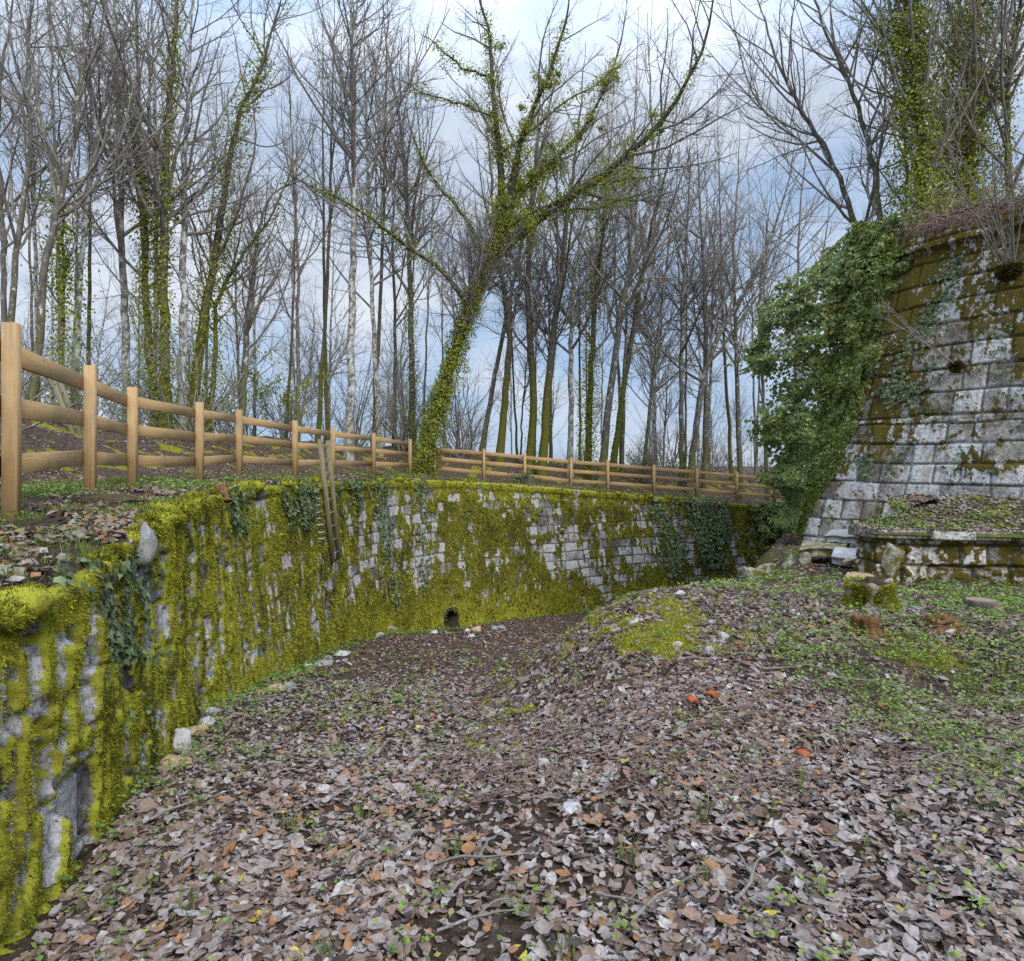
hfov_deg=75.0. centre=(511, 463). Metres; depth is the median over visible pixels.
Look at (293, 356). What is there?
bare tree
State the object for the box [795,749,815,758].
tile shard
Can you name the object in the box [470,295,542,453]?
bare tree
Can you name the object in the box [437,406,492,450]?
shrub
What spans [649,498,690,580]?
wall ivy
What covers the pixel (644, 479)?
shrub
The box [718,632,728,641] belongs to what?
rock
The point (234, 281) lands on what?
bare tree
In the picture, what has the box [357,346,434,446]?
shrub
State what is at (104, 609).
wall ivy
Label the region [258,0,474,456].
bare tree
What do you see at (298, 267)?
bare tree
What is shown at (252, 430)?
shrub
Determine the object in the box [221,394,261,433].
shrub
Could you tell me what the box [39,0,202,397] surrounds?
bare tree
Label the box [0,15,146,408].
bare tree
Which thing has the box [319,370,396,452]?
shrub
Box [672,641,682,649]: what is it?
rock
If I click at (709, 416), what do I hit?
bare tree
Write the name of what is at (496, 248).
bare tree
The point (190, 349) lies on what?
bare tree
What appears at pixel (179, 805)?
fallen stick
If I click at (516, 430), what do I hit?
bare tree
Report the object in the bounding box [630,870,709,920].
fallen stick
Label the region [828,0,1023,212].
bare tree
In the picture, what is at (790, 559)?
rock
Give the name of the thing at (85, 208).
bare tree
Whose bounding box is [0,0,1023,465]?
sky
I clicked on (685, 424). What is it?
bare tree
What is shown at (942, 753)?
fallen stick
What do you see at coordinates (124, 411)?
shrub
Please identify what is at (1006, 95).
bare tree
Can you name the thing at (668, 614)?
ground moss
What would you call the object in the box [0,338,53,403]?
shrub
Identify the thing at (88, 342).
bare tree
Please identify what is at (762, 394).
bare tree
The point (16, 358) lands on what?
timber fence
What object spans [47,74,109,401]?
bare tree
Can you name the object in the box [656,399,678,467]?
bare tree
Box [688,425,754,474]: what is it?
shrub
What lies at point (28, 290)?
bare tree
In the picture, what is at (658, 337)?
bare tree
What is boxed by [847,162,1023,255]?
bramble thicket
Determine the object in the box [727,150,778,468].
bare tree
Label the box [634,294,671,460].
bare tree
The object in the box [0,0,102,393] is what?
bare tree
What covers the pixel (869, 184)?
bare tree
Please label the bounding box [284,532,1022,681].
fallen leaves
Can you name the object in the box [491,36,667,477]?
bare tree
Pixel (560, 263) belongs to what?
bare tree
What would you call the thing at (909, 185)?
bare tree
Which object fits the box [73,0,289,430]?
bare tree
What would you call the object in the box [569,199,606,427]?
bare tree
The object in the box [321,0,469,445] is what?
bare tree
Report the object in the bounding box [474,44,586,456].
bare tree
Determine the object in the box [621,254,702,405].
bare tree
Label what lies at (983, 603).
stone
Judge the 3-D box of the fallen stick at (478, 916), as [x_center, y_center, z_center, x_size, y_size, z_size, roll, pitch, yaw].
[-0.088,1.460,2.151,0.308,0.057,0.070,0,0,-18]
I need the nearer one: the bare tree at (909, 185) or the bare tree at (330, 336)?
the bare tree at (909, 185)
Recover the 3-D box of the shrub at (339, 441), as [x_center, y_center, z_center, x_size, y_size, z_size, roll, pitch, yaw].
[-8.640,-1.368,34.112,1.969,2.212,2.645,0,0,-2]
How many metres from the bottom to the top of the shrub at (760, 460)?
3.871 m
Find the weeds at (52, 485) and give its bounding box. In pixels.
[0,471,760,575]
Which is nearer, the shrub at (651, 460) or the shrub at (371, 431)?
the shrub at (651, 460)
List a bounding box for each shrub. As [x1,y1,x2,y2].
[0,249,172,447]
[0,310,174,425]
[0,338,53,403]
[22,342,53,404]
[67,264,307,442]
[68,354,164,424]
[140,312,266,432]
[145,360,228,432]
[174,354,262,433]
[202,326,314,437]
[208,342,331,438]
[218,401,252,433]
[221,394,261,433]
[228,375,309,437]
[247,370,343,438]
[265,350,359,442]
[312,310,438,447]
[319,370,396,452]
[335,334,491,451]
[335,428,344,444]
[354,380,428,445]
[355,407,388,446]
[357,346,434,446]
[374,381,444,450]
[396,324,510,454]
[417,339,506,456]
[418,373,510,458]
[425,396,463,448]
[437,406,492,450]
[505,469,534,484]
[555,433,598,460]
[618,419,675,484]
[618,432,695,482]
[624,429,659,462]
[626,400,678,467]
[627,389,700,472]
[631,437,667,484]
[654,410,752,479]
[687,421,753,476]
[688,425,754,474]
[696,444,728,476]
[711,422,769,477]
[721,418,776,482]
[736,441,772,474]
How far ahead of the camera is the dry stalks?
4.17 m
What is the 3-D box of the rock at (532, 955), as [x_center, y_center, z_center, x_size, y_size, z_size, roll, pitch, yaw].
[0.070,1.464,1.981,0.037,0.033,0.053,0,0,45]
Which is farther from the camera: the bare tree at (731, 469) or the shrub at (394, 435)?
the bare tree at (731, 469)
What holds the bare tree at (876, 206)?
on the bastion
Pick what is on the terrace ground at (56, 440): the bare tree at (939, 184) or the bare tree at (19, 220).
the bare tree at (19, 220)
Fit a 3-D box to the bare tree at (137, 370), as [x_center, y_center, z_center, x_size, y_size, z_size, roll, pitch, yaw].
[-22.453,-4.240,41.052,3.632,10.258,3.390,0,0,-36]
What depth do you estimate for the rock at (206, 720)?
5.13 m
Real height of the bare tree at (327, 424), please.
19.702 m
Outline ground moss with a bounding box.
[464,578,1023,755]
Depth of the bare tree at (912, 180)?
23.48 m
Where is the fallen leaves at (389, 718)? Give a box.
[191,579,1023,746]
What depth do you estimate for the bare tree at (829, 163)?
19.24 m
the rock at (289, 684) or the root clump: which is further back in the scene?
the rock at (289, 684)
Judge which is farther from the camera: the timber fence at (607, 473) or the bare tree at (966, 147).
the timber fence at (607, 473)
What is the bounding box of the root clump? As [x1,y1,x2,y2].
[63,494,148,504]
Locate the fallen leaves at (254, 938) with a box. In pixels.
[12,670,1023,960]
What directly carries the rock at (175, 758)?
on the ditch floor
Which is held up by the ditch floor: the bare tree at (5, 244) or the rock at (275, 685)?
the rock at (275, 685)
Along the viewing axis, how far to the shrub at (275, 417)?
28.50 m
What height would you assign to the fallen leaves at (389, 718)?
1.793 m
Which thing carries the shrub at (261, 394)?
on the terrace ground at (56, 440)
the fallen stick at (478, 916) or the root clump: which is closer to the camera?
the fallen stick at (478, 916)
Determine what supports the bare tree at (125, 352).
on the terrace ground at (56, 440)
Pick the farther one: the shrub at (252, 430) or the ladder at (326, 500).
the shrub at (252, 430)
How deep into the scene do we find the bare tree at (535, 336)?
34.10 m
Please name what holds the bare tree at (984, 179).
on the bastion
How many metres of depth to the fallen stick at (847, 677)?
4.62 m
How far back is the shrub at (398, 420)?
28.15 m
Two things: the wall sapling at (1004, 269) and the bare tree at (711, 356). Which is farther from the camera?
the bare tree at (711, 356)
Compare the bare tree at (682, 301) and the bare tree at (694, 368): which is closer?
the bare tree at (682, 301)
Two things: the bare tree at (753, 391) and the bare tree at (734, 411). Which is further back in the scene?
the bare tree at (734, 411)
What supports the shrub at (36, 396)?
on the terrace ground at (56, 440)
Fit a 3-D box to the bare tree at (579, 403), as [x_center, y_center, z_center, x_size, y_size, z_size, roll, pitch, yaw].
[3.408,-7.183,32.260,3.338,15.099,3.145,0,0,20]
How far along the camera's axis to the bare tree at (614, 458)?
30.05 m
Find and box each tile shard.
[686,695,702,704]
[705,690,719,698]
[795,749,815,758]
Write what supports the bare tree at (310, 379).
on the terrace ground at (56, 440)
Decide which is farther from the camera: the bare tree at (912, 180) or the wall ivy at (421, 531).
the bare tree at (912, 180)
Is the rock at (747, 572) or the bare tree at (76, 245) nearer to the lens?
the rock at (747, 572)
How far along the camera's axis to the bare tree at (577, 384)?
54.79 m
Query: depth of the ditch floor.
3.73 m
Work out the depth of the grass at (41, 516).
4.84 m
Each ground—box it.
[0,419,784,588]
[46,466,804,587]
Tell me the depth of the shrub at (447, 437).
37.96 m
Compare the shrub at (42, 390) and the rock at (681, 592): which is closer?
the rock at (681, 592)
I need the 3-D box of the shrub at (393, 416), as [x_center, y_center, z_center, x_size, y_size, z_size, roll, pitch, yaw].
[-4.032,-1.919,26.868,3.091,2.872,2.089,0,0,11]
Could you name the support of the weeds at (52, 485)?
on the terrace ground at (56, 440)
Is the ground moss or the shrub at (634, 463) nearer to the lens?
the ground moss
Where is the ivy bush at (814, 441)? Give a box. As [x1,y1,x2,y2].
[724,210,920,536]
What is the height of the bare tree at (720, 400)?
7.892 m
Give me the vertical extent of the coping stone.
0.242 m
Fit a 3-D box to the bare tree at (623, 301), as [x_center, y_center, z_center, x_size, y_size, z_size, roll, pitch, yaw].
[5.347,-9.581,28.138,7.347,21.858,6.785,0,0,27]
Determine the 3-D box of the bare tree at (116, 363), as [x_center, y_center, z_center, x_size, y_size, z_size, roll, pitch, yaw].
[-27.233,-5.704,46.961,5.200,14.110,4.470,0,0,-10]
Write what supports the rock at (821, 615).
on the ditch floor
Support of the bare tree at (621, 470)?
on the terrace ground at (56, 440)
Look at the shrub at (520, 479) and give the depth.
23.76 m
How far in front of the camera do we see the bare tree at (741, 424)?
56.46 m
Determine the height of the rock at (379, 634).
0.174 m
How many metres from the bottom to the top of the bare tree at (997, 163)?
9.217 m
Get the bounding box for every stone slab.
[799,540,849,556]
[824,529,856,543]
[831,547,856,565]
[843,572,874,578]
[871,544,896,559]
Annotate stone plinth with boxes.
[847,494,1023,585]
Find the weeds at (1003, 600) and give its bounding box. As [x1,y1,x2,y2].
[77,552,1023,960]
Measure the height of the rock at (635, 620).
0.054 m
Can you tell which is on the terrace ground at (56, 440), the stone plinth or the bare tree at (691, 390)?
the bare tree at (691, 390)
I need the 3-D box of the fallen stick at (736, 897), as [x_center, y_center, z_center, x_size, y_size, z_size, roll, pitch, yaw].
[0.800,1.414,2.357,0.170,0.054,0.440,0,0,38]
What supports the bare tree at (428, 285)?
on the terrace ground at (56, 440)
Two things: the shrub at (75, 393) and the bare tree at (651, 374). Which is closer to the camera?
the shrub at (75, 393)
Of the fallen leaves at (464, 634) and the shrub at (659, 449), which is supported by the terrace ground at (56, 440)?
the shrub at (659, 449)
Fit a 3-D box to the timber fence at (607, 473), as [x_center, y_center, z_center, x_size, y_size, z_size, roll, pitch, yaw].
[6.573,0.834,26.989,19.936,2.935,0.631,0,0,-21]
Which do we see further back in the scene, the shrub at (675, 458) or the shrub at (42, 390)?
the shrub at (675, 458)
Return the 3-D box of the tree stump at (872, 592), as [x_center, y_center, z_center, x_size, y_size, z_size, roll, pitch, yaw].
[3.564,1.290,6.573,0.823,0.332,0.836,0,0,0]
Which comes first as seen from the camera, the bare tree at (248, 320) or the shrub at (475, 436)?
the bare tree at (248, 320)
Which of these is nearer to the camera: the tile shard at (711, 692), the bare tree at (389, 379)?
the tile shard at (711, 692)
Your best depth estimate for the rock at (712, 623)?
5.87 m
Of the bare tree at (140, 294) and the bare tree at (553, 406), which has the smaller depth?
the bare tree at (140, 294)
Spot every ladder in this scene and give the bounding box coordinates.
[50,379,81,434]
[318,439,341,562]
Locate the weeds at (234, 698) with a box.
[0,608,596,960]
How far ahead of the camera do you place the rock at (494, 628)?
19.29 m
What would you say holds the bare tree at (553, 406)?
on the terrace ground at (56, 440)
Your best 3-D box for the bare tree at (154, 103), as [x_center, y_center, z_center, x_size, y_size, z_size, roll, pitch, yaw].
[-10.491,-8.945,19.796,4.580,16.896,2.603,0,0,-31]
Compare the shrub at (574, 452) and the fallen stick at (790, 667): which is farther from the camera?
the shrub at (574, 452)
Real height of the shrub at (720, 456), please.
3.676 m
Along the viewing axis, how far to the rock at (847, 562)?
10.55 m
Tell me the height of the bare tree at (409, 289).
21.218 m
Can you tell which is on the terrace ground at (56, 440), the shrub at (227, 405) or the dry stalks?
the shrub at (227, 405)
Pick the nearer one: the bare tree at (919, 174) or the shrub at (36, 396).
the shrub at (36, 396)
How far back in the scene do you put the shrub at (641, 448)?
38.74 m
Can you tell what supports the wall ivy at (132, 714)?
attached to the retaining wall
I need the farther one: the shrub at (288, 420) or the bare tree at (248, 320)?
the shrub at (288, 420)
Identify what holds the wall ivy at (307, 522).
attached to the retaining wall
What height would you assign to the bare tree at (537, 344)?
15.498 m
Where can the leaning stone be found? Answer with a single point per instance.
(892, 558)
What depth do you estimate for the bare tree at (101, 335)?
30.56 m
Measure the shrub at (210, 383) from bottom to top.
5.083 m
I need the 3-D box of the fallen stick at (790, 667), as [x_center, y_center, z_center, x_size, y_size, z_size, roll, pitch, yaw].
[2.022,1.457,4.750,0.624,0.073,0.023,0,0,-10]
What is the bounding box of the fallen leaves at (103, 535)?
[0,421,779,585]
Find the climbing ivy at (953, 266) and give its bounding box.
[822,247,1023,524]
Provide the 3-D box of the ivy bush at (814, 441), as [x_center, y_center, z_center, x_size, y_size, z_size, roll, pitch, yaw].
[6.569,-1.729,14.534,3.096,6.582,2.890,0,0,0]
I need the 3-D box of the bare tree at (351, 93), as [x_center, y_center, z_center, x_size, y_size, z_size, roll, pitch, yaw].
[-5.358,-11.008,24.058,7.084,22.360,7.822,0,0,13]
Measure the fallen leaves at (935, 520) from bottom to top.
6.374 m
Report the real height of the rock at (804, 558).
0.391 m
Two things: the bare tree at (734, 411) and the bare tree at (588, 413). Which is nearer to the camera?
the bare tree at (588, 413)
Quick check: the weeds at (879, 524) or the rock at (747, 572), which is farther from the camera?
the rock at (747, 572)
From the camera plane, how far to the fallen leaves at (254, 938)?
2.57 m
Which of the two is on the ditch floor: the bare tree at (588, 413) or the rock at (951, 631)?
the rock at (951, 631)
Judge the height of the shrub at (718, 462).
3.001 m
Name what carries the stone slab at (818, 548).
on the ditch floor
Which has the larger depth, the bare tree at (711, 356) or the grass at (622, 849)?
the bare tree at (711, 356)
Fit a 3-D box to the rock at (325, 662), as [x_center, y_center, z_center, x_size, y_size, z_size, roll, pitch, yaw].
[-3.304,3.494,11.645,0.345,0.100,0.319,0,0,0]
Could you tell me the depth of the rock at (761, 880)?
2.27 m
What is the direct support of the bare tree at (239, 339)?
on the terrace ground at (56, 440)
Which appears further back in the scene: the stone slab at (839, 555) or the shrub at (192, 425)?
the shrub at (192, 425)
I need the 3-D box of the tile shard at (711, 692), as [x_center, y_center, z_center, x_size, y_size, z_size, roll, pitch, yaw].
[1.298,1.492,4.324,0.080,0.024,0.067,3,12,43]
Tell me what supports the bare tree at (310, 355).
on the terrace ground at (56, 440)
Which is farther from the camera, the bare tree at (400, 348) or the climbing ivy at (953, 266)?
the bare tree at (400, 348)
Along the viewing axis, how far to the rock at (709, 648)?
4.97 m
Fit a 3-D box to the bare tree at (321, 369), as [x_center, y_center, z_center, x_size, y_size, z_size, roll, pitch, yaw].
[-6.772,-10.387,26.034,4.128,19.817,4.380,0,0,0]
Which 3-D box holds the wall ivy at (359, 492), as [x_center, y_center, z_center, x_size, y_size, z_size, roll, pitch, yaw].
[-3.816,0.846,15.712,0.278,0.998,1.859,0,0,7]
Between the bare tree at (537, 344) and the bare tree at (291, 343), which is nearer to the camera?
the bare tree at (291, 343)
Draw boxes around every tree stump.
[838,576,913,613]
[848,613,886,640]
[916,613,977,636]
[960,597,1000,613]
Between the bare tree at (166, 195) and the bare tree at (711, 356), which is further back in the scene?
the bare tree at (711, 356)
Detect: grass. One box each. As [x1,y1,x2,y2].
[0,461,534,582]
[78,565,1013,960]
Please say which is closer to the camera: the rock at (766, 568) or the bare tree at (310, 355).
the rock at (766, 568)
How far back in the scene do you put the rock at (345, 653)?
12.35 m
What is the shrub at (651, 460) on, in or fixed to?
on the terrace ground at (56, 440)
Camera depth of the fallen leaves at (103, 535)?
4.20 m
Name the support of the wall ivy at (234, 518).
attached to the retaining wall
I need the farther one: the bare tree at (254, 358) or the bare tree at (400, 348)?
the bare tree at (400, 348)
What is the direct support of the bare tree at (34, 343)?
on the terrace ground at (56, 440)
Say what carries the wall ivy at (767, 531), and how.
attached to the retaining wall
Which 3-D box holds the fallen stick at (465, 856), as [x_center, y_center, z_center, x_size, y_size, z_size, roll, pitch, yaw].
[-0.092,1.479,2.568,0.372,0.058,0.195,0,0,0]
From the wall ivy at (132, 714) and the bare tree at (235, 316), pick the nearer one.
the wall ivy at (132, 714)
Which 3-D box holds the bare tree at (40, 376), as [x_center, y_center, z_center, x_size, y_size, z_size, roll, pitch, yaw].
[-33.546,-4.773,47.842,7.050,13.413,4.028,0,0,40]
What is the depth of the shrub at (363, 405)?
25.39 m
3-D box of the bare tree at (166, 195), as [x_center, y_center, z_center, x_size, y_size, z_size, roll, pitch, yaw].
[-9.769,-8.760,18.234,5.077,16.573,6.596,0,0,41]
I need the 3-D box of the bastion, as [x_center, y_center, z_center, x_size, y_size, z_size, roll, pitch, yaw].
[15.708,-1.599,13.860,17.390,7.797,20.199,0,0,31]
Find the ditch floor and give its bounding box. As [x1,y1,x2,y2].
[0,533,1023,960]
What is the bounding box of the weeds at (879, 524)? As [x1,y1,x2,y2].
[857,497,1011,530]
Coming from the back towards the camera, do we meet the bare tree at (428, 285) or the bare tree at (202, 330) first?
the bare tree at (428, 285)
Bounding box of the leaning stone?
[880,542,904,577]
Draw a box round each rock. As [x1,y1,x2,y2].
[158,754,192,766]
[172,728,191,753]
[187,724,209,736]
[197,715,216,726]
[201,707,220,717]
[265,683,284,692]
[283,681,292,689]
[315,659,332,666]
[334,650,349,655]
[375,632,384,638]
[388,625,397,634]
[470,626,480,632]
[490,626,498,630]
[527,949,540,960]
[562,801,582,813]
[626,618,643,623]
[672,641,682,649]
[673,590,685,595]
[703,645,714,655]
[707,619,715,624]
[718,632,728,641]
[737,566,762,581]
[748,877,764,885]
[756,563,778,575]
[781,554,798,569]
[799,552,810,565]
[818,612,824,617]
[842,557,854,566]
[945,629,953,633]
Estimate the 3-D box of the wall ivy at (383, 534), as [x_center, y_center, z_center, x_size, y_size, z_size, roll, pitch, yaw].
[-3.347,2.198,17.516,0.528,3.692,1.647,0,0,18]
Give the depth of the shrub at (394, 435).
26.80 m
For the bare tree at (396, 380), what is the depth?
43.83 m
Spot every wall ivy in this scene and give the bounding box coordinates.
[48,551,172,669]
[115,616,161,796]
[226,484,255,537]
[275,477,319,530]
[335,478,366,517]
[363,477,404,613]
[414,477,432,591]
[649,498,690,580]
[684,497,730,569]
[747,501,790,551]
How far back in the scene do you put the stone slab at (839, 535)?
12.15 m
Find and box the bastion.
[799,199,1023,547]
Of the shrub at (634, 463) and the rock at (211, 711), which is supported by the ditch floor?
the rock at (211, 711)
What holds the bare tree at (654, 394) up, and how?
on the terrace ground at (56, 440)
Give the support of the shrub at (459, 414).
on the terrace ground at (56, 440)
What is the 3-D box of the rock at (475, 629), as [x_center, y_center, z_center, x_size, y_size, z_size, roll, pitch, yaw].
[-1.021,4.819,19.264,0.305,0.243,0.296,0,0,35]
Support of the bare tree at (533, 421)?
on the terrace ground at (56, 440)
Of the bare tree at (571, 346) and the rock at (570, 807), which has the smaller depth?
the rock at (570, 807)
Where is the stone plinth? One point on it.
(961, 555)
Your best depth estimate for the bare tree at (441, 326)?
36.80 m
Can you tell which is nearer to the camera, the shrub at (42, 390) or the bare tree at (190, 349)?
the shrub at (42, 390)
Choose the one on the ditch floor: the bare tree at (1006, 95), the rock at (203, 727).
the rock at (203, 727)
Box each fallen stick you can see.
[142,790,232,823]
[437,898,532,931]
[438,833,536,863]
[597,883,669,917]
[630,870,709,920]
[729,843,780,900]
[755,664,834,670]
[810,655,907,691]
[924,742,992,757]
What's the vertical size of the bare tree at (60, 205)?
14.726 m
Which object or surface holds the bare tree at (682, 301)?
on the terrace ground at (56, 440)
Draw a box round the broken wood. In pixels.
[213,483,231,502]
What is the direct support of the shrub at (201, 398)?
on the terrace ground at (56, 440)
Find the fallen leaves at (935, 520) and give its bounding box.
[849,198,1023,532]
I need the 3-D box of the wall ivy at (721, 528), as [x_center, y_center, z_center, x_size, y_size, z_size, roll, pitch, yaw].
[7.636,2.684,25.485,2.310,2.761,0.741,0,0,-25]
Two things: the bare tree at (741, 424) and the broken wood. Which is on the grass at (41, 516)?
the broken wood
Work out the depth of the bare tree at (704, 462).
30.61 m
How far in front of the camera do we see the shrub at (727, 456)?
37.71 m
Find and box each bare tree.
[0,0,70,421]
[0,0,98,405]
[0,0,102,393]
[0,0,114,322]
[0,0,210,409]
[0,0,210,421]
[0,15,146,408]
[2,21,66,351]
[8,269,65,398]
[12,0,243,429]
[17,286,68,403]
[18,147,74,404]
[22,315,67,403]
[23,3,132,364]
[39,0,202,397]
[45,0,244,428]
[47,0,263,422]
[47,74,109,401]
[49,235,143,414]
[69,0,238,426]
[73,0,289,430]
[87,227,173,421]
[92,297,146,416]
[118,322,174,414]
[149,0,330,431]
[158,295,208,393]
[168,102,342,433]
[177,172,295,408]
[179,45,245,408]
[194,171,249,395]
[200,134,350,434]
[213,124,287,436]
[225,0,449,460]
[234,37,363,452]
[251,238,335,414]
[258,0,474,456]
[266,0,765,475]
[266,4,369,442]
[270,92,335,433]
[270,275,345,440]
[285,300,340,440]
[294,0,392,440]
[300,205,384,424]
[315,2,480,454]
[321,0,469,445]
[342,0,452,446]
[355,262,435,432]
[361,325,406,446]
[369,319,418,439]
[397,350,422,425]
[410,157,449,428]
[417,207,458,447]
[418,100,553,466]
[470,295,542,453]
[472,47,590,474]
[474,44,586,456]
[480,243,525,461]
[486,42,629,480]
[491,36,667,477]
[499,176,601,462]
[503,282,558,454]
[513,212,565,461]
[523,316,582,438]
[544,0,739,489]
[548,61,667,477]
[549,169,607,460]
[555,300,615,461]
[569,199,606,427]
[574,194,721,465]
[578,44,741,472]
[581,264,624,440]
[582,39,639,463]
[594,5,678,476]
[596,66,723,483]
[601,237,698,459]
[609,96,751,488]
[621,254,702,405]
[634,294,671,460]
[641,93,766,486]
[641,316,700,463]
[654,77,821,499]
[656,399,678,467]
[666,168,717,474]
[666,275,733,474]
[672,69,760,480]
[680,0,1022,222]
[684,79,842,494]
[684,359,731,471]
[688,301,723,386]
[693,141,825,500]
[700,134,742,475]
[714,361,752,441]
[715,50,872,408]
[724,377,760,454]
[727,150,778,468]
[738,0,948,220]
[740,178,783,480]
[801,0,1023,217]
[806,0,995,228]
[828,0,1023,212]
[829,116,903,237]
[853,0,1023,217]
[869,146,952,222]
[884,61,982,216]
[893,82,998,211]
[909,0,1023,203]
[955,141,1002,204]
[981,132,1022,194]
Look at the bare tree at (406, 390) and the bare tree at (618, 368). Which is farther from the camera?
the bare tree at (406, 390)
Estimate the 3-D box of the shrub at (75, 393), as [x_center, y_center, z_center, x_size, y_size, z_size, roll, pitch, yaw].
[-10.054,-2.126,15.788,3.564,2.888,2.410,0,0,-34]
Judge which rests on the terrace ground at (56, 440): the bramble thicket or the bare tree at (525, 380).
the bare tree at (525, 380)
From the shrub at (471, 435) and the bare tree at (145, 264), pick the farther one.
the shrub at (471, 435)
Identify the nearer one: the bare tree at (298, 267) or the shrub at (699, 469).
the bare tree at (298, 267)
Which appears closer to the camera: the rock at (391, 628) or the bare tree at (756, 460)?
the rock at (391, 628)
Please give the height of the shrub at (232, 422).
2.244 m
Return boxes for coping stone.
[135,522,157,565]
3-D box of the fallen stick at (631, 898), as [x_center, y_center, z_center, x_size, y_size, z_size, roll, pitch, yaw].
[0.391,1.438,2.188,0.210,0.036,0.200,0,0,0]
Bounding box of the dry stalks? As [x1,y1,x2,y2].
[413,578,1023,817]
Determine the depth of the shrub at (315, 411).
29.96 m
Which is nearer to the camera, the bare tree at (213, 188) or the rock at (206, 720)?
the rock at (206, 720)
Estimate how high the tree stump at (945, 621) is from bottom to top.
0.118 m
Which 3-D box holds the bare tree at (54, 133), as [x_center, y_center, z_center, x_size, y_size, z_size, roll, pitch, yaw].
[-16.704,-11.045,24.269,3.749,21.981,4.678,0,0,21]
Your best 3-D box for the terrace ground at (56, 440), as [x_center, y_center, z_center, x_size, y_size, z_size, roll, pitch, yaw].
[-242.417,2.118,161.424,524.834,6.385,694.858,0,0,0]
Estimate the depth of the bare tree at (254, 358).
26.40 m
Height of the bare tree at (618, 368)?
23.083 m
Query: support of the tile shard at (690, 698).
on the ditch floor
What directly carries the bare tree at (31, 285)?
on the terrace ground at (56, 440)
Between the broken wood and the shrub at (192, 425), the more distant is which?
the shrub at (192, 425)
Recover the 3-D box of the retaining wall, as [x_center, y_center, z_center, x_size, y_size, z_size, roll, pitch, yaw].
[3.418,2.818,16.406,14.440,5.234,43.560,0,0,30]
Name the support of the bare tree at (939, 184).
on the bastion
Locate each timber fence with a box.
[0,322,411,520]
[432,447,783,502]
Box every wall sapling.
[870,285,964,372]
[908,72,1023,282]
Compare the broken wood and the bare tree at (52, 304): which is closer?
the broken wood
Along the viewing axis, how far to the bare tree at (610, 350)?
40.17 m
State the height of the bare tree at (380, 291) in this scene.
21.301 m
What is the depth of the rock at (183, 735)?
4.16 m
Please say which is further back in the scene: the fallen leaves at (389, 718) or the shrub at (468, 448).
the shrub at (468, 448)
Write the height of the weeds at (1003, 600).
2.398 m
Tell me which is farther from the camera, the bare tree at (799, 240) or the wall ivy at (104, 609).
the bare tree at (799, 240)
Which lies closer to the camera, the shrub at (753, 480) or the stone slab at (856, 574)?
the stone slab at (856, 574)
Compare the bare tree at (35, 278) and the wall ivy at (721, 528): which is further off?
the wall ivy at (721, 528)
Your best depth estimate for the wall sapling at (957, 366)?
12.02 m
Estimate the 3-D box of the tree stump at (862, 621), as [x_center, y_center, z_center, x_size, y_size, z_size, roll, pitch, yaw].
[2.999,1.388,5.706,0.374,0.188,0.391,0,0,0]
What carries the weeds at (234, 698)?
on the ditch floor
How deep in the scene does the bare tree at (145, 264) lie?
18.70 m
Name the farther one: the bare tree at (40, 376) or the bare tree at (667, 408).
the bare tree at (40, 376)
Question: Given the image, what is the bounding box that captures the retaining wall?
[0,475,782,954]
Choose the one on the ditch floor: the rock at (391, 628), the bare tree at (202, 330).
the rock at (391, 628)
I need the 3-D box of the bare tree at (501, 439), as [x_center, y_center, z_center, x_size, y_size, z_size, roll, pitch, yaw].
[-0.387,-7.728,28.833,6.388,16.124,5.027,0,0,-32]
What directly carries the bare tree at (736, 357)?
on the terrace ground at (56, 440)

